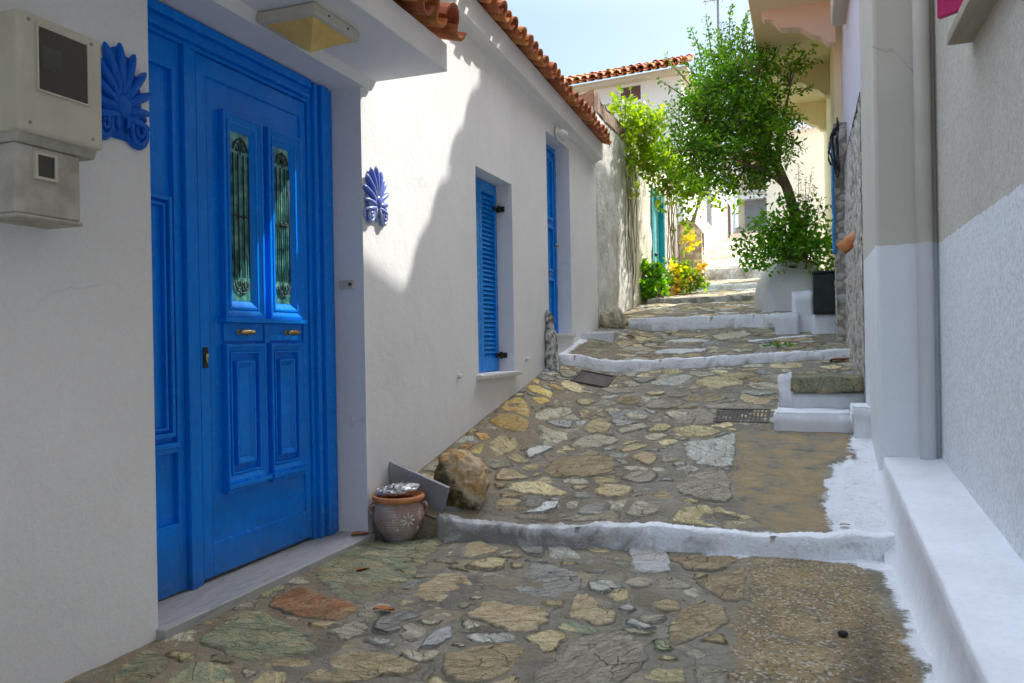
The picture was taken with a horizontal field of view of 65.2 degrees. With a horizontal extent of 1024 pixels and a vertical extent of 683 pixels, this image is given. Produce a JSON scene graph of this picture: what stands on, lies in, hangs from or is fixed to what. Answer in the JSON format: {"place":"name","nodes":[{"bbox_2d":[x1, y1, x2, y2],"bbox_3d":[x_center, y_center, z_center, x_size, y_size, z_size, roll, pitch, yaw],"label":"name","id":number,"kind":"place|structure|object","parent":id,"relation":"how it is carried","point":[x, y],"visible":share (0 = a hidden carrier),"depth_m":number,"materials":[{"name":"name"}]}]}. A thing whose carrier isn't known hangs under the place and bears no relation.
{"place":"outdoors","nodes":[
{"label":"outdoors","id":0,"kind":"place"},
{"bbox_2d":[0,0,611,682],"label":"white house","id":1,"kind":"structure","parent":0,"point":[220,392],"depth_m":3.96,"materials":[{"name":"paint"}]},
{"bbox_2d":[0,8,101,228],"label":"meter box","id":2,"kind":"object","parent":1,"relation":"attached to","point":[50,111],"visible":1,"depth_m":2.46,"materials":[{"name":"plastic"}]},
{"bbox_2d":[35,23,89,106],"bbox_3d":[-1.406,-0.862,2.506,0.008,0.203,0.188,-1,0,20],"label":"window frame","id":3,"kind":"structure","parent":2,"relation":"in","point":[62,60],"depth_m":2.50,"materials":[{"name":"glass"}]},
{"bbox_2d":[101,41,152,149],"bbox_3d":[-1.428,-0.905,2.921,0.057,0.376,0.309,-1,0,20],"label":"wall ornament","id":4,"kind":"object","parent":1,"relation":"attached to","point":[124,113],"depth_m":2.91,"materials":[{"name":"blue ceramic"}]},
{"bbox_2d":[195,53,311,579],"bbox_3d":[-1.268,-0.116,4.018,0.101,2.390,0.843,-1,0,20],"label":"door","id":5,"kind":"structure","parent":1,"relation":"in","point":[251,168],"depth_m":3.95,"materials":[{"name":"blue wood"}]},
{"bbox_2d":[258,2,358,52],"bbox_3d":[-0.943,-1.424,3.744,0.313,0.144,0.382,-1,0,20],"label":"ceiling lamp","id":6,"kind":"object","parent":1,"relation":"attached to","point":[312,27],"visible":1,"depth_m":3.64,"materials":[{"name":"beige glass"}]},
{"bbox_2d":[339,280,353,288],"bbox_3d":[-0.946,-0.325,4.574,0.090,0.047,0.024,-1,0,20],"label":"doorbell","id":7,"kind":"object","parent":1,"relation":"attached to","point":[347,284],"visible":1,"depth_m":4.57,"materials":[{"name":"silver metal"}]},
{"bbox_2d":[351,531,367,535],"bbox_3d":[-0.858,1.081,4.504,0.074,0.017,0.079,-1,0,16],"label":"fallen leaf","id":8,"kind":"object","parent":1,"relation":"on","point":[357,532],"visible":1,"depth_m":4.51,"materials":[{"name":"brown plant"}]},
{"bbox_2d":[363,166,388,226],"bbox_3d":[-0.788,-0.852,4.670,0.053,0.350,0.287,-1,0,20],"label":"wall ornament","id":9,"kind":"object","parent":1,"relation":"attached to","point":[375,206],"depth_m":4.63,"materials":[{"name":"ceramic"}]},
{"bbox_2d":[475,177,506,372],"bbox_3d":[-0.299,-0.544,6.575,0.233,1.604,0.806,-1,0,20],"label":"shutter","id":10,"kind":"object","parent":1,"relation":"in","point":[486,209],"depth_m":6.74,"materials":[{"name":"blue wood"}]},
{"bbox_2d":[546,144,558,333],"bbox_3d":[0.309,-1.073,8.292,0.206,1.985,0.814,-1,0,20],"label":"door","id":11,"kind":"structure","parent":1,"relation":"in","point":[550,152],"depth_m":8.53,"materials":[{"name":"blue wood"}]},
{"bbox_2d":[554,127,567,142],"bbox_3d":[0.490,-2.122,8.220,0.170,0.150,0.320,-1,0,20],"label":"wall lamp","id":12,"kind":"object","parent":1,"relation":"attached to","point":[561,135],"visible":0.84,"depth_m":8.13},
{"bbox_2d":[64,228,937,682],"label":"street paving","id":13,"kind":"structure","parent":0,"point":[788,618],"depth_m":3.80,"materials":[{"name":"grey stone"}]},
{"bbox_2d":[373,605,394,610],"bbox_3d":[-0.533,1.110,3.322,0.090,0.016,0.054,-2,-4,3],"label":"fallen leaf","id":14,"kind":"object","parent":13,"relation":"on","point":[384,607],"visible":1,"depth_m":3.33,"materials":[{"name":"orange plant"}]},
{"bbox_2d":[369,490,428,541],"bbox_3d":[-0.638,0.999,4.563,0.312,0.258,0.300,-1,0,20],"label":"flower pot","id":15,"kind":"object","parent":13,"relation":"on","point":[398,517],"visible":0.94,"depth_m":4.46,"materials":[{"name":"ceramic"}]},
{"bbox_2d":[375,482,419,496],"bbox_3d":[-0.655,0.844,4.561,0.244,0.073,0.188,-1,0,20],"label":"foil parcel","id":16,"kind":"object","parent":15,"relation":"on","point":[397,489],"visible":1,"depth_m":4.51,"materials":[{"name":"silver metal"}]},
{"bbox_2d":[388,461,449,519],"bbox_3d":[-0.579,0.918,4.717,0.554,0.416,0.078,-1,0,31],"label":"marble slab","id":17,"kind":"object","parent":13,"relation":"on","point":[436,493],"depth_m":4.64,"materials":[{"name":"grey stone"}]},
{"bbox_2d":[433,449,489,509],"bbox_3d":[-0.298,0.835,4.770,0.343,0.385,0.286,-1,0,3],"label":"boulder","id":18,"kind":"object","parent":13,"relation":"on","point":[462,474],"visible":0.81,"depth_m":4.66,"materials":[{"name":"beige stone"}]},
{"bbox_2d":[544,310,560,371],"bbox_3d":[0.385,0.029,7.689,0.171,0.663,0.181,-1,0,20],"label":"standing stone","id":19,"kind":"object","parent":13,"relation":"on","point":[552,361],"visible":0.94,"depth_m":7.66,"materials":[{"name":"grey stone"}]},
{"bbox_2d":[570,369,615,387],"bbox_3d":[0.761,0.354,7.476,0.340,0.175,0.400,-1,0,20],"label":"drain cover","id":20,"kind":"object","parent":13,"relation":"on","point":[594,379],"visible":0.91,"depth_m":7.47,"materials":[{"name":"grey metal"}]},
{"bbox_2d":[581,331,620,343],"bbox_3d":[1.040,0.074,9.166,0.370,0.390,0.570,-1,0,20],"label":"stone step","id":21,"kind":"object","parent":13,"relation":"on","point":[609,336],"visible":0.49,"depth_m":8.91,"materials":[{"name":"white paint"}]},
{"bbox_2d":[579,89,631,325],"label":"weathered wall","id":22,"kind":"structure","parent":13,"relation":"on","point":[614,287],"depth_m":10.62,"materials":[{"name":"white paint"}]},
{"bbox_2d":[606,84,744,295],"bbox_3d":[2.868,-2.133,12.981,1.822,2.904,5.081,-1,0,20],"label":"vine","id":23,"kind":"object","parent":22,"relation":"attached to","point":[637,133],"visible":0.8,"depth_m":11.83,"materials":[{"name":"green plant"}]},
{"bbox_2d":[599,306,625,328],"bbox_3d":[1.230,-0.267,9.794,0.332,0.340,0.313,-1,0,20],"label":"corner stone","id":24,"kind":"object","parent":13,"relation":"on","point":[613,317],"visible":0.86,"depth_m":9.68,"materials":[{"name":"grey stone"}]},
{"bbox_2d":[639,254,671,300],"bbox_3d":[2.233,-0.979,12.439,0.514,0.741,0.762,-1,0,20],"label":"flowering plant","id":25,"kind":"object","parent":13,"relation":"on","point":[651,287],"visible":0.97,"depth_m":12.34,"materials":[{"name":"green plant"}]},
{"bbox_2d":[437,512,894,560],"bbox_3d":[0.771,1.048,4.261,2.430,0.192,0.208,-1,0,12],"label":"street step","id":26,"kind":"object","parent":13,"relation":"on","point":[832,545],"visible":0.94,"depth_m":4.21,"materials":[{"name":"white paint"}]},
{"bbox_2d":[658,228,709,295],"bbox_3d":[2.824,-1.347,13.438,0.973,1.214,0.702,-1,0,-12],"label":"flowering plant","id":27,"kind":"object","parent":13,"relation":"on","point":[684,270],"visible":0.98,"depth_m":13.35,"materials":[{"name":"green plant"}]},
{"bbox_2d":[677,220,704,282],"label":"stone pier","id":28,"kind":"structure","parent":13,"relation":"on","point":[695,254],"depth_m":15.77,"materials":[{"name":"beige stone"}]},
{"bbox_2d":[647,295,754,303],"bbox_3d":[3.192,-0.620,11.880,2.350,0.133,0.284,-1,0,20],"label":"street step","id":29,"kind":"object","parent":13,"relation":"on","point":[702,299],"visible":0.61,"depth_m":11.93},
{"bbox_2d":[628,313,774,330],"bbox_3d":[2.479,-0.222,9.771,2.080,0.216,0.297,-1,0,15],"label":"street step","id":30,"kind":"object","parent":13,"relation":"on","point":[708,322],"visible":0.73,"depth_m":9.71,"materials":[{"name":"white paint"}]},
{"bbox_2d":[559,348,849,371],"bbox_3d":[1.871,0.198,7.800,2.896,0.225,0.281,-1,0,6],"label":"street step","id":31,"kind":"object","parent":13,"relation":"on","point":[607,365],"visible":0.94,"depth_m":7.70,"materials":[{"name":"white paint"}]},
{"bbox_2d":[675,283,756,289],"bbox_3d":[4.097,-0.959,14.150,2.400,0.141,0.358,-1,0,20],"label":"street step","id":32,"kind":"object","parent":13,"relation":"on","point":[733,286],"visible":0.3,"depth_m":14.08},
{"bbox_2d":[705,267,764,279],"bbox_3d":[4.981,-1.391,16.439,2.500,0.286,0.505,-1,0,20],"label":"street step","id":33,"kind":"object","parent":13,"relation":"on","point":[723,274],"visible":0.38,"depth_m":16.39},
{"bbox_2d":[713,408,770,422],"bbox_3d":[1.741,0.571,6.054,0.400,0.100,0.340,-1,0,20],"label":"drain cover","id":34,"kind":"object","parent":13,"relation":"on","point":[734,414],"visible":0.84,"depth_m":6.06,"materials":[{"name":"grey metal"}]},
{"bbox_2d":[762,340,797,347],"bbox_3d":[2.717,0.038,8.192,0.384,0.125,0.200,-1,0,44],"label":"weed","id":35,"kind":"object","parent":13,"relation":"on","point":[774,343],"visible":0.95,"depth_m":8.18,"materials":[{"name":"green plant"}]},
{"bbox_2d":[755,260,819,311],"bbox_3d":[3.627,-0.607,10.399,0.912,0.882,0.903,-1,0,20],"label":"planter","id":36,"kind":"object","parent":13,"relation":"on","point":[774,291],"visible":0.54,"depth_m":10.12,"materials":[{"name":"concrete"}]},
{"bbox_2d":[651,3,823,259],"bbox_3d":[2.784,-2.645,10.190,1.759,3.506,1.959,-1,0,-39],"label":"tree","id":37,"kind":"object","parent":36,"relation":"in","point":[750,120],"visible":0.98,"depth_m":9.98,"materials":[{"name":"green plant"}]},
{"bbox_2d":[727,190,834,279],"bbox_3d":[3.448,-1.293,9.965,1.488,1.243,0.994,-1,0,20],"label":"shrub","id":38,"kind":"object","parent":36,"relation":"in","point":[789,248],"visible":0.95,"depth_m":9.90,"materials":[{"name":"green plant"}]},
{"bbox_2d":[783,163,827,263],"bbox_3d":[3.675,-1.584,10.073,0.610,1.219,0.500,-1,0,-19],"label":"sprig plant","id":39,"kind":"object","parent":36,"relation":"on","point":[805,197],"visible":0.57,"depth_m":9.99,"materials":[{"name":"green plant"}]},
{"bbox_2d":[766,122,825,268],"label":"garden wall","id":40,"kind":"structure","parent":13,"relation":"on","point":[814,150],"depth_m":15.46,"materials":[{"name":"paint"}]},
{"bbox_2d":[775,290,835,334],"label":"steps","id":41,"kind":"structure","parent":13,"relation":"on","point":[800,317],"depth_m":8.94,"materials":[{"name":"white paint"}]},
{"bbox_2d":[812,270,834,313],"bbox_3d":[3.495,-0.539,8.863,0.320,0.470,0.385,-1,0,20],"label":"planter","id":42,"kind":"object","parent":41,"relation":"on","point":[823,293],"visible":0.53,"depth_m":8.71,"materials":[{"name":"black metal"}]},
{"bbox_2d":[815,276,834,311],"bbox_3d":[3.434,-0.518,8.694,0.266,0.390,0.024,-1,0,20],"label":"door","id":43,"kind":"structure","parent":42,"relation":"in","point":[824,285],"depth_m":8.71,"materials":[{"name":"black metal"}]},
{"bbox_2d":[774,372,870,437],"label":"stone stairs","id":44,"kind":"structure","parent":13,"relation":"on","point":[817,402],"depth_m":5.88,"materials":[{"name":"white paint"}]},
{"bbox_2d":[829,358,848,360],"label":"fallen leaf","id":45,"kind":"object","parent":13,"relation":"on","point":[832,359],"visible":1,"depth_m":7.44,"materials":[{"name":"brown plant"}]},
{"bbox_2d":[837,629,848,636],"bbox_3d":[1.227,1.082,2.964,0.040,0.025,0.033,-1,0,20],"label":"pebble","id":46,"kind":"object","parent":13,"relation":"on","point":[841,633],"visible":1,"depth_m":2.96,"materials":[{"name":"black stone"}]},
{"bbox_2d":[506,0,814,227],"label":"sky","id":47,"kind":"structure","parent":0,"point":[581,36],"materials":[{"name":"blue"}]},
{"bbox_2d":[830,0,1023,682],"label":"stucco house","id":48,"kind":"structure","parent":0,"point":[942,111],"depth_m":3.81,"materials":[{"name":"paint"}]},
{"bbox_2d":[937,0,962,18],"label":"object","id":49,"kind":"structure","parent":48,"relation":"in","point":[945,8],"depth_m":3.43,"materials":[{"name":"pink fabric"}]},
{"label":"ground","id":50,"kind":"structure","parent":0,"visible":0},
{"bbox_2d":[564,54,738,262],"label":"white house","id":51,"kind":"structure","parent":50,"relation":"on","point":[717,226],"depth_m":17.88,"materials":[{"name":"paint"}]},
{"bbox_2d":[617,81,643,105],"bbox_3d":[2.647,-5.523,17.843,0.616,0.465,0.070,-1,0,28],"label":"window","id":52,"kind":"structure","parent":51,"relation":"in","point":[637,89],"depth_m":17.79,"materials":[{"name":"white paint"}]},
{"bbox_2d":[704,168,712,231],"bbox_3d":[5.345,-3.932,21.766,0.070,1.690,1.540,-1,0,20],"label":"window","id":53,"kind":"structure","parent":51,"relation":"in","point":[708,210],"depth_m":21.78,"materials":[{"name":"grey paint"}]},
{"bbox_2d":[703,0,722,69],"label":"antenna","id":54,"kind":"object","parent":51,"relation":"attached to","point":[717,19],"visible":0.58,"depth_m":19.39,"materials":[{"name":"grey metal"}]},
{"bbox_2d":[726,199,730,236],"bbox_3d":[7.500,-3.819,27.633,0.070,1.990,1.440,-1,0,20],"label":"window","id":55,"kind":"structure","parent":51,"relation":"in","point":[728,205],"depth_m":27.55,"materials":[{"name":"white paint"}]},
{"bbox_2d":[630,142,676,307],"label":"cream wall","id":56,"kind":"structure","parent":50,"relation":"on","point":[651,229],"depth_m":12.85,"materials":[{"name":"beige paint"}]},
{"bbox_2d":[653,201,658,261],"bbox_3d":[2.404,-1.480,13.870,0.230,1.950,1.020,-1,0,20],"label":"door","id":57,"kind":"structure","parent":56,"relation":"in","point":[656,237],"depth_m":14.15,"materials":[{"name":"teal paint"}]},
{"bbox_2d":[736,150,766,228],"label":"beige house","id":58,"kind":"structure","parent":50,"relation":"on","point":[749,208],"depth_m":31.56,"materials":[{"name":"paint"}]},
{"bbox_2d":[746,163,764,191],"bbox_3d":[9.720,-6.484,31.521,0.940,1.140,0.070,-1,0,20],"label":"window","id":59,"kind":"structure","parent":58,"relation":"in","point":[751,163],"depth_m":31.58,"materials":[{"name":"white paint"}]},
{"bbox_2d":[748,0,865,402],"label":"balcony house","id":60,"kind":"structure","parent":50,"relation":"on","point":[831,97],"depth_m":8.73,"materials":[{"name":"stone"}]},
{"bbox_2d":[831,139,835,253],"bbox_3d":[3.307,-1.497,8.232,0.042,1.201,0.056,-1,0,20],"label":"door","id":61,"kind":"structure","parent":60,"relation":"hanging from","point":[833,212],"depth_m":8.22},
{"bbox_2d":[828,117,839,177],"bbox_3d":[3.246,-1.954,8.077,0.119,0.584,0.394,-1,0,20],"label":"cable bundle","id":62,"kind":"object","parent":60,"relation":"attached to","point":[834,158],"visible":1,"depth_m":8.02,"materials":[{"name":"black plastic"}]},
{"bbox_2d":[836,231,861,253],"bbox_3d":[2.859,-0.854,6.713,0.263,0.252,0.141,-1,0,20],"label":"clay tile","id":63,"kind":"object","parent":60,"relation":"attached to","point":[845,245],"visible":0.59,"depth_m":6.67,"materials":[{"name":"orange ceramic"}]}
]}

